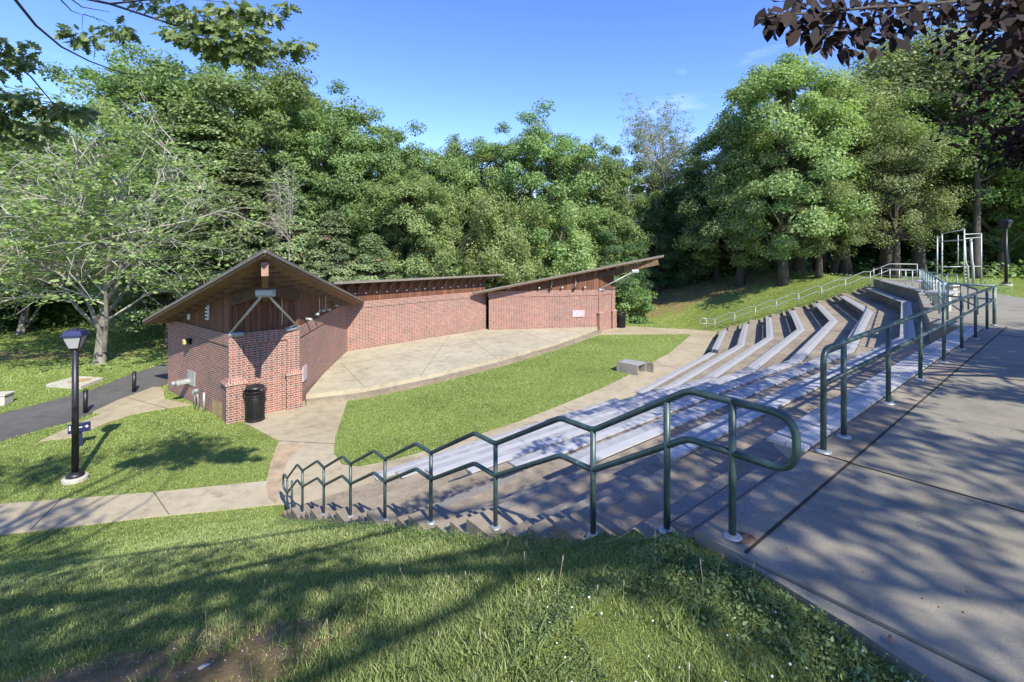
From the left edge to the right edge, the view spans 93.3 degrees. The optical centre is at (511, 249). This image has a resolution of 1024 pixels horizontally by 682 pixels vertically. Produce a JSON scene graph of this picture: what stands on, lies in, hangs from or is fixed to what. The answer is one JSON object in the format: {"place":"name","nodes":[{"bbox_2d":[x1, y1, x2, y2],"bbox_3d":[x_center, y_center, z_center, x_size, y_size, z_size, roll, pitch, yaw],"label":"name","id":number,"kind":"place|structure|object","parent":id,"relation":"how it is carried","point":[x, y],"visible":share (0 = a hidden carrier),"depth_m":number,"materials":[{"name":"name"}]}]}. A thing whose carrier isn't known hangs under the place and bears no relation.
{"place":"outdoors","nodes":[
{"label":"outdoors","id":0,"kind":"place"},
{"bbox_2d":[0,363,167,440],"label":"road","id":1,"kind":"structure","parent":0,"point":[27,420],"depth_m":16.29,"materials":[{"name":"grey asphalt"}]},
{"bbox_2d":[40,387,192,441],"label":"pavement","id":2,"kind":"structure","parent":0,"point":[121,408],"depth_m":16.07,"materials":[{"name":"concrete"}]},
{"bbox_2d":[266,441,306,503],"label":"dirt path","id":3,"kind":"structure","parent":0,"point":[284,454],"depth_m":11.77,"materials":[{"name":"beige concrete"}]},
{"bbox_2d":[0,326,722,534],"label":"path","id":4,"kind":"structure","parent":0,"point":[318,425],"depth_m":11.36,"materials":[{"name":"concrete"}]},
{"bbox_2d":[243,383,266,421],"bbox_3d":[-7.909,4.710,14.879,0.668,1.085,0.668,0,0,0],"label":"trash bin","id":5,"kind":"object","parent":4,"relation":"on","point":[254,406],"visible":1,"depth_m":14.68,"materials":[{"name":"black metal"}]},
{"bbox_2d":[306,327,600,405],"bbox_3d":[-2.017,5.127,25.088,7.223,0.303,19.525,0,0,44],"label":"stage","id":6,"kind":"object","parent":4,"relation":"on","point":[370,372],"visible":0.97,"depth_m":22.00,"materials":[{"name":"concrete"}]},
{"bbox_2d":[617,359,653,375],"bbox_3d":[5.274,5.058,20.705,1.270,0.440,0.930,0,0,41],"label":"concrete box","id":7,"kind":"object","parent":4,"relation":"on","point":[630,366],"visible":1,"depth_m":20.62,"materials":[{"name":"concrete"}]},
{"bbox_2d":[0,0,1005,200],"label":"sky","id":8,"kind":"structure","parent":0,"point":[465,68],"materials":[{"name":"blue"}]},
{"bbox_2d":[0,254,1023,681],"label":"ground","id":9,"kind":"structure","parent":0,"point":[218,668],"depth_m":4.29,"materials":[{"name":"green plant"}]},
{"bbox_2d":[0,391,15,405],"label":"utility box","id":10,"kind":"object","parent":9,"relation":"on","point":[6,397],"visible":1,"depth_m":16.43,"materials":[{"name":"concrete"}]},
{"bbox_2d":[0,188,80,323],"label":"shade tree","id":11,"kind":"object","parent":9,"relation":"on","point":[5,312],"visible":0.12,"depth_m":30.90,"materials":[{"name":"green plant"}]},
{"bbox_2d":[1,293,82,325],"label":"shrub","id":12,"kind":"object","parent":9,"relation":"on","point":[50,312],"visible":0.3,"depth_m":33.59,"materials":[{"name":"green plant"}]},
{"bbox_2d":[0,184,118,334],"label":"half bare tree","id":13,"kind":"object","parent":9,"relation":"on","point":[24,322],"visible":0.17,"depth_m":29.92,"materials":[{"name":"green plant"}]},
{"bbox_2d":[0,90,119,305],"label":"broadleaf tree","id":14,"kind":"object","parent":9,"relation":"on","point":[13,157],"visible":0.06,"depth_m":34.13,"materials":[{"name":"green plant"}]},
{"bbox_2d":[0,120,137,308],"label":"broadleaf tree","id":15,"kind":"object","parent":9,"relation":"on","point":[20,169],"visible":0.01,"depth_m":36.68,"materials":[{"name":"green plant"}]},
{"bbox_2d":[46,376,102,388],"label":"utility slab","id":16,"kind":"structure","parent":9,"relation":"on","point":[85,381],"depth_m":18.77,"materials":[{"name":"concrete"}]},
{"bbox_2d":[59,328,90,484],"bbox_3d":[-10.005,3.606,11.077,0.480,3.565,0.480,0,0,-20],"label":"street lamp","id":17,"kind":"object","parent":9,"relation":"on","point":[74,340],"visible":0.94,"depth_m":11.02,"materials":[{"name":"metal"}]},
{"bbox_2d":[68,421,90,446],"bbox_3d":[-11.594,4.978,12.959,0.460,0.660,0.080,0,0,-38],"label":"arrow sign","id":18,"kind":"object","parent":9,"relation":"on","point":[84,426],"visible":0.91,"depth_m":12.98,"materials":[{"name":"blue metal"}]},
{"bbox_2d":[43,160,162,298],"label":"shade tree","id":19,"kind":"object","parent":9,"relation":"on","point":[78,286],"visible":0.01,"depth_m":37.59,"materials":[{"name":"green plant"}]},
{"bbox_2d":[87,195,200,344],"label":"cedar tree","id":20,"kind":"object","parent":9,"relation":"on","point":[123,316],"visible":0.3,"depth_m":25.97,"materials":[{"name":"green plant"}]},
{"bbox_2d":[29,39,263,266],"bbox_3d":[-30.809,-5.861,42.055,16.771,23.616,17.882,0,0,17],"label":"broadleaf tree","id":21,"kind":"object","parent":9,"relation":"on","point":[91,74],"visible":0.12,"depth_m":37.52,"materials":[{"name":"green plant"}]},
{"bbox_2d":[0,74,301,364],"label":"half bare tree","id":22,"kind":"object","parent":9,"relation":"on","point":[63,238],"visible":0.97,"depth_m":21.13,"materials":[{"name":"green plant"}]},
{"bbox_2d":[0,0,318,154],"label":"oak tree","id":23,"kind":"object","parent":9,"relation":"on","point":[250,51],"visible":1,"depth_m":4.87,"materials":[{"name":"green plant"}]},
{"bbox_2d":[74,95,259,301],"bbox_3d":[-20.852,-2.280,33.152,11.241,16.412,13.191,0,0,-8],"label":"cedar tree","id":24,"kind":"object","parent":9,"relation":"on","point":[213,119],"visible":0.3,"depth_m":31.94,"materials":[{"name":"green plant"}]},
{"bbox_2d":[89,18,327,267],"bbox_3d":[-24.819,-5.891,40.665,18.216,23.658,17.872,0,0,10],"label":"broadleaf tree","id":25,"kind":"object","parent":9,"relation":"on","point":[161,69],"visible":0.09,"depth_m":35.88,"materials":[{"name":"green plant"}]},
{"bbox_2d":[159,147,307,324],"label":"cedar tree","id":26,"kind":"object","parent":9,"relation":"on","point":[250,167],"visible":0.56,"depth_m":26.96,"materials":[{"name":"green plant"}]},
{"bbox_2d":[132,37,373,260],"bbox_3d":[-18.649,-4.931,37.826,16.382,21.685,16.696,0,0,31],"label":"broadleaf tree","id":27,"kind":"object","parent":9,"relation":"on","point":[293,89],"visible":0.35,"depth_m":33.63,"materials":[{"name":"green plant"}]},
{"bbox_2d":[142,248,364,423],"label":"brick building","id":28,"kind":"structure","parent":9,"relation":"on","point":[275,324],"depth_m":15.71,"materials":[{"name":"red brick"}]},
{"bbox_2d":[263,160,304,260],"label":"dead tree","id":29,"kind":"object","parent":9,"relation":"on","point":[289,214],"visible":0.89,"depth_m":26.87,"materials":[{"name":"grey plant"}]},
{"bbox_2d":[247,168,328,280],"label":"cedar tree","id":30,"kind":"object","parent":9,"relation":"on","point":[301,246],"visible":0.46,"depth_m":28.29,"materials":[{"name":"green plant"}]},
{"bbox_2d":[204,78,387,279],"bbox_3d":[-15.755,-3.539,38.404,12.818,18.809,12.021,0,0,3],"label":"broadleaf tree","id":31,"kind":"object","parent":9,"relation":"on","point":[316,151],"visible":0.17,"depth_m":34.98,"materials":[{"name":"green plant"}]},
{"bbox_2d":[299,209,363,282],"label":"cedar tree","id":32,"kind":"object","parent":9,"relation":"on","point":[330,228],"visible":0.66,"depth_m":26.89,"materials":[{"name":"green plant"}]},
{"bbox_2d":[266,99,424,275],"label":"broadleaf tree","id":33,"kind":"object","parent":9,"relation":"on","point":[365,143],"visible":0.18,"depth_m":33.87,"materials":[{"name":"green plant"}]},
{"bbox_2d":[349,232,399,280],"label":"cedar tree","id":34,"kind":"object","parent":9,"relation":"on","point":[374,258],"visible":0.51,"depth_m":28.12,"materials":[{"name":"green plant"}]},
{"bbox_2d":[8,518,754,680],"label":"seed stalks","id":35,"kind":"object","parent":9,"relation":"on","point":[433,597],"visible":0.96,"depth_m":2.67,"materials":[{"name":"green plant"}]},
{"bbox_2d":[308,119,463,275],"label":"broadleaf tree","id":36,"kind":"object","parent":9,"relation":"on","point":[401,158],"visible":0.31,"depth_m":33.35,"materials":[{"name":"green plant"}]},
{"bbox_2d":[346,167,465,278],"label":"layered tree","id":37,"kind":"object","parent":9,"relation":"on","point":[396,184],"visible":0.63,"depth_m":30.79,"materials":[{"name":"green plant"}]},
{"bbox_2d":[332,274,503,350],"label":"brick building","id":38,"kind":"structure","parent":9,"relation":"on","point":[390,311],"depth_m":26.24,"materials":[{"name":"red brick"}]},
{"bbox_2d":[383,234,463,278],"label":"shade tree","id":39,"kind":"object","parent":9,"relation":"on","point":[409,240],"visible":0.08,"depth_m":31.18,"materials":[{"name":"green plant"}]},
{"bbox_2d":[396,144,487,275],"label":"layered tree","id":40,"kind":"object","parent":9,"relation":"on","point":[434,165],"visible":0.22,"depth_m":36.26,"materials":[{"name":"green plant"}]},
{"bbox_2d":[390,178,504,283],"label":"vine covered tree","id":41,"kind":"object","parent":9,"relation":"on","point":[481,241],"visible":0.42,"depth_m":31.86,"materials":[{"name":"green plant"}]},
{"bbox_2d":[0,479,903,681],"bbox_3d":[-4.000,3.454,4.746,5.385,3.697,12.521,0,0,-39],"label":"bank grass","id":42,"kind":"structure","parent":9,"relation":"on","point":[30,626],"depth_m":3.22,"materials":[{"name":"green plant"}]},
{"bbox_2d":[14,525,908,681],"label":"clover","id":43,"kind":"object","parent":42,"relation":"on","point":[551,627],"depth_m":2.16,"materials":[{"name":"green plant"}]},
{"bbox_2d":[426,253,505,326],"bbox_3d":[-3.485,2.977,34.160,8.321,6.300,8.448,0,0,-25],"label":"shrub","id":44,"kind":"object","parent":9,"relation":"on","point":[461,268],"visible":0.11,"depth_m":32.13,"materials":[{"name":"green plant"}]},
{"bbox_2d":[434,121,538,283],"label":"broadleaf tree","id":45,"kind":"object","parent":9,"relation":"on","point":[488,171],"visible":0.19,"depth_m":37.78,"materials":[{"name":"green plant"}]},
{"bbox_2d":[16,167,990,301],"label":"woodland","id":46,"kind":"object","parent":9,"relation":"on","point":[829,254],"visible":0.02,"depth_m":55.30,"materials":[{"name":"green plant"}]},
{"bbox_2d":[0,255,1023,332],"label":"undergrowth","id":47,"kind":"object","parent":9,"relation":"on","point":[991,271],"visible":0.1,"depth_m":34.95,"materials":[{"name":"green plant"}]},
{"bbox_2d":[334,334,690,465],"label":"lawn","id":48,"kind":"structure","parent":9,"relation":"on","point":[525,404],"depth_m":16.91,"materials":[{"name":"green plant"}]},
{"bbox_2d":[454,183,570,304],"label":"vine covered tree","id":49,"kind":"object","parent":9,"relation":"on","point":[513,242],"visible":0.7,"depth_m":31.98,"materials":[{"name":"green plant"}]},
{"bbox_2d":[486,256,560,287],"bbox_3d":[1.005,3.216,34.147,7.028,5.677,6.922,0,0,2],"label":"shrub","id":50,"kind":"object","parent":9,"relation":"on","point":[546,274],"visible":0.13,"depth_m":32.38,"materials":[{"name":"green plant"}]},
{"bbox_2d":[455,97,610,272],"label":"broadleaf tree","id":51,"kind":"object","parent":9,"relation":"on","point":[531,142],"visible":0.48,"depth_m":35.88,"materials":[{"name":"green plant"}]},
{"bbox_2d":[501,190,605,276],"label":"vine covered tree","id":52,"kind":"object","parent":9,"relation":"on","point":[580,244],"visible":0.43,"depth_m":34.03,"materials":[{"name":"green plant"}]},
{"bbox_2d":[472,255,663,330],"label":"brick building","id":53,"kind":"structure","parent":9,"relation":"on","point":[584,298],"depth_m":30.59,"materials":[{"name":"red brick"}]},
{"bbox_2d":[515,130,642,271],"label":"broadleaf tree","id":54,"kind":"object","parent":9,"relation":"on","point":[607,173],"visible":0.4,"depth_m":37.74,"materials":[{"name":"green plant"}]},
{"bbox_2d":[263,517,926,681],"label":"edge weeds","id":55,"kind":"object","parent":9,"relation":"on","point":[717,587],"visible":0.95,"depth_m":2.30,"materials":[{"name":"green plant"}]},
{"bbox_2d":[567,228,653,302],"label":"shade tree","id":56,"kind":"object","parent":9,"relation":"on","point":[612,249],"visible":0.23,"depth_m":36.41,"materials":[{"name":"green plant"}]},
{"bbox_2d":[554,141,671,275],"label":"broadleaf tree","id":57,"kind":"object","parent":9,"relation":"on","point":[641,202],"visible":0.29,"depth_m":39.94,"materials":[{"name":"green plant"}]},
{"bbox_2d":[575,255,650,314],"bbox_3d":[7.087,3.240,38.082,7.528,5.614,7.415,0,0,-33],"label":"shrub","id":58,"kind":"object","parent":9,"relation":"on","point":[620,300],"visible":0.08,"depth_m":35.91,"materials":[{"name":"green plant"}]},
{"bbox_2d":[283,286,973,540],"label":"seating terrace","id":59,"kind":"structure","parent":9,"relation":"on","point":[531,507],"depth_m":5.63,"materials":[{"name":"concrete"}]},
{"bbox_2d":[372,398,618,480],"bbox_3d":[0.240,4.908,12.810,8.200,0.242,0.293,0,0,-40],"label":"bench","id":60,"kind":"object","parent":59,"relation":"attached to","point":[391,470],"visible":0.6,"depth_m":11.85,"materials":[{"name":"metal"}]},
{"bbox_2d":[282,388,800,543],"bbox_3d":[-1.606,3.061,6.149,0.160,4.454,9.618,0,0,-40],"label":"stair handrail","id":61,"kind":"object","parent":59,"relation":"on","point":[731,534],"visible":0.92,"depth_m":3.31,"materials":[{"name":"green metal"}]},
{"bbox_2d":[395,324,748,478],"bbox_3d":[6.354,4.451,18.153,1.973,0.242,24.582,0,0,40],"label":"bench","id":62,"kind":"object","parent":59,"relation":"attached to","point":[423,466],"visible":0.76,"depth_m":13.47,"materials":[{"name":"metal"}]},
{"bbox_2d":[425,317,773,475],"bbox_3d":[7.244,3.994,17.433,1.997,0.242,25.041,0,0,40],"label":"bench","id":63,"kind":"object","parent":59,"relation":"attached to","point":[484,453],"visible":0.81,"depth_m":11.33,"materials":[{"name":"metal"}]},
{"bbox_2d":[461,310,804,474],"bbox_3d":[8.135,3.536,16.713,2.021,0.242,25.500,0,0,40],"label":"bench","id":64,"kind":"object","parent":59,"relation":"attached to","point":[561,436],"visible":0.81,"depth_m":9.70,"materials":[{"name":"metal"}]},
{"bbox_2d":[507,303,837,472],"bbox_3d":[9.025,3.079,15.993,2.045,0.242,25.959,0,0,40],"label":"bench","id":65,"kind":"object","parent":59,"relation":"attached to","point":[797,358],"visible":0.87,"depth_m":9.11,"materials":[{"name":"metal"}]},
{"bbox_2d":[635,352,715,393],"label":"bench","id":66,"kind":"object","parent":59,"relation":"attached to","point":[660,381],"visible":0.81,"depth_m":18.46,"materials":[{"name":"metal"}]},
{"bbox_2d":[568,296,872,469],"bbox_3d":[9.915,2.622,15.274,2.069,0.242,26.418,0,0,40],"label":"bench","id":67,"kind":"object","parent":59,"relation":"attached to","point":[614,445],"visible":0.63,"depth_m":7.59,"materials":[{"name":"metal"}]},
{"bbox_2d":[655,288,915,463],"bbox_3d":[10.806,2.165,14.554,2.093,0.242,26.877,0,0,40],"label":"bench","id":68,"kind":"object","parent":59,"relation":"on","point":[714,430],"visible":0.78,"depth_m":6.67,"materials":[{"name":"metal"}]},
{"bbox_2d":[767,326,981,458],"bbox_3d":[5.841,1.708,6.941,9.350,0.242,0.293,0,0,-40],"label":"bench","id":69,"kind":"object","parent":59,"relation":"on","point":[863,397],"visible":0.79,"depth_m":5.17,"materials":[{"name":"metal"}]},
{"bbox_2d":[614,278,657,323],"bbox_3d":[8.724,3.973,35.529,4.365,3.743,4.073,0,0,-17],"label":"shrub","id":70,"kind":"object","parent":9,"relation":"on","point":[646,306],"visible":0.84,"depth_m":35.05,"materials":[{"name":"green plant"}]},
{"bbox_2d":[617,91,696,292],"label":"bare topped tree","id":71,"kind":"object","parent":9,"relation":"on","point":[660,164],"visible":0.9,"depth_m":40.58,"materials":[{"name":"grey plant"}]},
{"bbox_2d":[632,210,697,291],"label":"shade tree","id":72,"kind":"object","parent":9,"relation":"on","point":[664,271],"visible":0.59,"depth_m":40.96,"materials":[{"name":"green plant"}]},
{"bbox_2d":[631,143,710,208],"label":"tree","id":73,"kind":"object","parent":9,"relation":"on","point":[672,179],"visible":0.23,"depth_m":42.84,"materials":[{"name":"green plant"}]},
{"bbox_2d":[638,152,717,277],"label":"shade tree","id":74,"kind":"object","parent":9,"relation":"on","point":[673,200],"visible":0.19,"depth_m":42.76,"materials":[{"name":"green plant"}]},
{"bbox_2d":[663,167,769,281],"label":"shade tree","id":75,"kind":"object","parent":9,"relation":"on","point":[677,229],"visible":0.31,"depth_m":38.92,"materials":[{"name":"green plant"}]},
{"bbox_2d":[667,115,803,286],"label":"layered tree","id":76,"kind":"object","parent":9,"relation":"on","point":[716,182],"visible":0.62,"depth_m":35.55,"materials":[{"name":"green plant"}]},
{"bbox_2d":[699,48,879,286],"bbox_3d":[19.128,-5.444,33.778,11.333,16.888,12.054,0,0,20],"label":"layered tree","id":77,"kind":"object","parent":9,"relation":"on","point":[788,78],"visible":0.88,"depth_m":31.81,"materials":[{"name":"green plant"}]},
{"bbox_2d":[763,129,842,274],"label":"tree","id":78,"kind":"object","parent":9,"relation":"on","point":[799,264],"visible":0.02,"depth_m":36.60,"materials":[{"name":"green plant"}]},
{"bbox_2d":[700,264,917,330],"bbox_3d":[17.090,3.043,28.798,11.091,4.490,0.044,0,0,28],"label":"handrail","id":79,"kind":"object","parent":9,"relation":"on","point":[776,305],"visible":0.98,"depth_m":28.71,"materials":[{"name":"metal"}]},
{"bbox_2d":[762,167,879,278],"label":"open crowned tree","id":80,"kind":"object","parent":9,"relation":"on","point":[821,240],"visible":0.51,"depth_m":32.19,"materials":[{"name":"green plant"}]},
{"bbox_2d":[788,125,890,273],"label":"tree","id":81,"kind":"object","parent":9,"relation":"on","point":[825,264],"visible":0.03,"depth_m":36.77,"materials":[{"name":"green plant"}]},
{"bbox_2d":[786,70,941,275],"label":"open crowned tree","id":82,"kind":"object","parent":9,"relation":"on","point":[845,267],"visible":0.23,"depth_m":33.87,"materials":[{"name":"green plant"}]},
{"bbox_2d":[829,200,911,266],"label":"shade tree","id":83,"kind":"object","parent":9,"relation":"on","point":[865,251],"visible":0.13,"depth_m":39.93,"materials":[{"name":"green plant"}]},
{"bbox_2d":[828,120,919,274],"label":"tree","id":84,"kind":"object","parent":9,"relation":"on","point":[834,269],"visible":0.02,"depth_m":35.82,"materials":[{"name":"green plant"}]},
{"bbox_2d":[850,120,929,272],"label":"tree","id":85,"kind":"object","parent":9,"relation":"on","point":[880,257],"visible":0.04,"depth_m":35.88,"materials":[{"name":"green plant"}]},
{"bbox_2d":[799,26,997,259],"bbox_3d":[30.990,-7.660,40.887,13.484,20.569,15.396,0,0,15],"label":"open crowned tree","id":86,"kind":"object","parent":9,"relation":"on","point":[866,59],"visible":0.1,"depth_m":37.26,"materials":[{"name":"green plant"}]},
{"bbox_2d":[838,81,971,277],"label":"tree","id":87,"kind":"object","parent":9,"relation":"on","point":[886,255],"visible":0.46,"depth_m":32.17,"materials":[{"name":"green plant"}]},
{"bbox_2d":[827,117,984,277],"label":"open crowned tree","id":88,"kind":"object","parent":9,"relation":"on","point":[900,193],"visible":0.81,"depth_m":31.12,"materials":[{"name":"green plant"}]},
{"bbox_2d":[828,21,1018,269],"bbox_3d":[32.842,-7.543,38.252,13.272,20.246,15.154,0,0,3],"label":"open crowned tree","id":89,"kind":"object","parent":9,"relation":"on","point":[912,66],"visible":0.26,"depth_m":35.32,"materials":[{"name":"green plant"}]},
{"bbox_2d":[862,111,996,276],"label":"tree","id":90,"kind":"object","parent":9,"relation":"on","point":[918,257],"visible":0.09,"depth_m":33.66,"materials":[{"name":"green plant"}]},
{"bbox_2d":[873,49,1023,275],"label":"broadleaf tree","id":91,"kind":"object","parent":9,"relation":"on","point":[1005,176],"visible":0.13,"depth_m":33.18,"materials":[{"name":"green plant"}]},
{"bbox_2d":[893,28,1021,244],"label":"broadleaf tree","id":92,"kind":"object","parent":9,"relation":"on","point":[970,47],"visible":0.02,"depth_m":35.38,"materials":[{"name":"green plant"}]},
{"bbox_2d":[936,229,981,286],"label":"frame tower","id":93,"kind":"structure","parent":9,"relation":"on","point":[972,266],"depth_m":23.46,"materials":[{"name":"metal"}]},
{"bbox_2d":[903,176,1020,274],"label":"shade tree","id":94,"kind":"object","parent":9,"relation":"on","point":[950,250],"visible":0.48,"depth_m":34.62,"materials":[{"name":"green plant"}]},
{"bbox_2d":[902,74,1023,278],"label":"tree","id":95,"kind":"object","parent":9,"relation":"on","point":[978,193],"visible":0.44,"depth_m":30.83,"materials":[{"name":"green plant"}]},
{"bbox_2d":[937,46,1023,244],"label":"broadleaf tree","id":96,"kind":"object","parent":9,"relation":"on","point":[1018,225],"visible":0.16,"depth_m":31.97,"materials":[{"name":"green plant"}]},
{"bbox_2d":[982,242,1023,275],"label":"shrub","id":97,"kind":"object","parent":9,"relation":"on","point":[1014,258],"visible":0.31,"depth_m":35.33,"materials":[{"name":"green plant"}]},
{"bbox_2d":[998,219,1012,285],"bbox_3d":[24.564,0.217,24.039,0.480,3.415,0.480,0,0,-20],"label":"street lamp","id":98,"kind":"object","parent":9,"relation":"on","point":[1005,224],"visible":0.93,"depth_m":23.99,"materials":[{"name":"metal"}]},
{"bbox_2d":[695,279,1023,681],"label":"plaza","id":99,"kind":"structure","parent":0,"point":[846,493],"depth_m":2.87,"materials":[{"name":"concrete"}]},
{"bbox_2d":[753,0,1023,172],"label":"plum tree","id":100,"kind":"object","parent":99,"relation":"on","point":[995,15],"visible":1,"depth_m":2.78,"materials":[{"name":"purple plant"}]},
{"bbox_2d":[873,268,919,287],"bbox_3d":[18.302,1.340,23.138,0.100,0.981,6.690,0,0,23],"label":"railing","id":101,"kind":"object","parent":99,"relation":"on","point":[899,276],"visible":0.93,"depth_m":22.58,"materials":[{"name":"metal"}]},
{"bbox_2d":[815,285,997,454],"bbox_3d":[6.393,1.201,7.088,10.287,0.848,0.120,0,0,-40],"label":"guard rail","id":102,"kind":"object","parent":99,"relation":"on","point":[841,376],"visible":1,"depth_m":5.02,"materials":[{"name":"green metal"}]},
{"bbox_2d":[921,268,944,313],"bbox_3d":[13.400,1.209,15.525,0.046,0.942,11.187,0,0,38],"label":"plaza fence","id":103,"kind":"object","parent":99,"relation":"on","point":[925,274],"visible":0.66,"depth_m":14.05,"materials":[{"name":"teal metal"}]},
{"bbox_2d":[925,289,959,310],"bbox_3d":[11.350,1.360,12.750,0.950,0.520,0.500,0,0,-35],"label":"pedestal table","id":104,"kind":"object","parent":99,"relation":"on","point":[934,293],"visible":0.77,"depth_m":12.66,"materials":[{"name":"concrete"}]},
{"bbox_2d":[946,283,996,324],"bbox_3d":[10.179,1.199,10.733,0.046,0.863,0.860,0,0,-26],"label":"corner rail","id":105,"kind":"object","parent":99,"relation":"on","point":[947,298],"visible":0.69,"depth_m":10.79,"materials":[{"name":"teal metal"}]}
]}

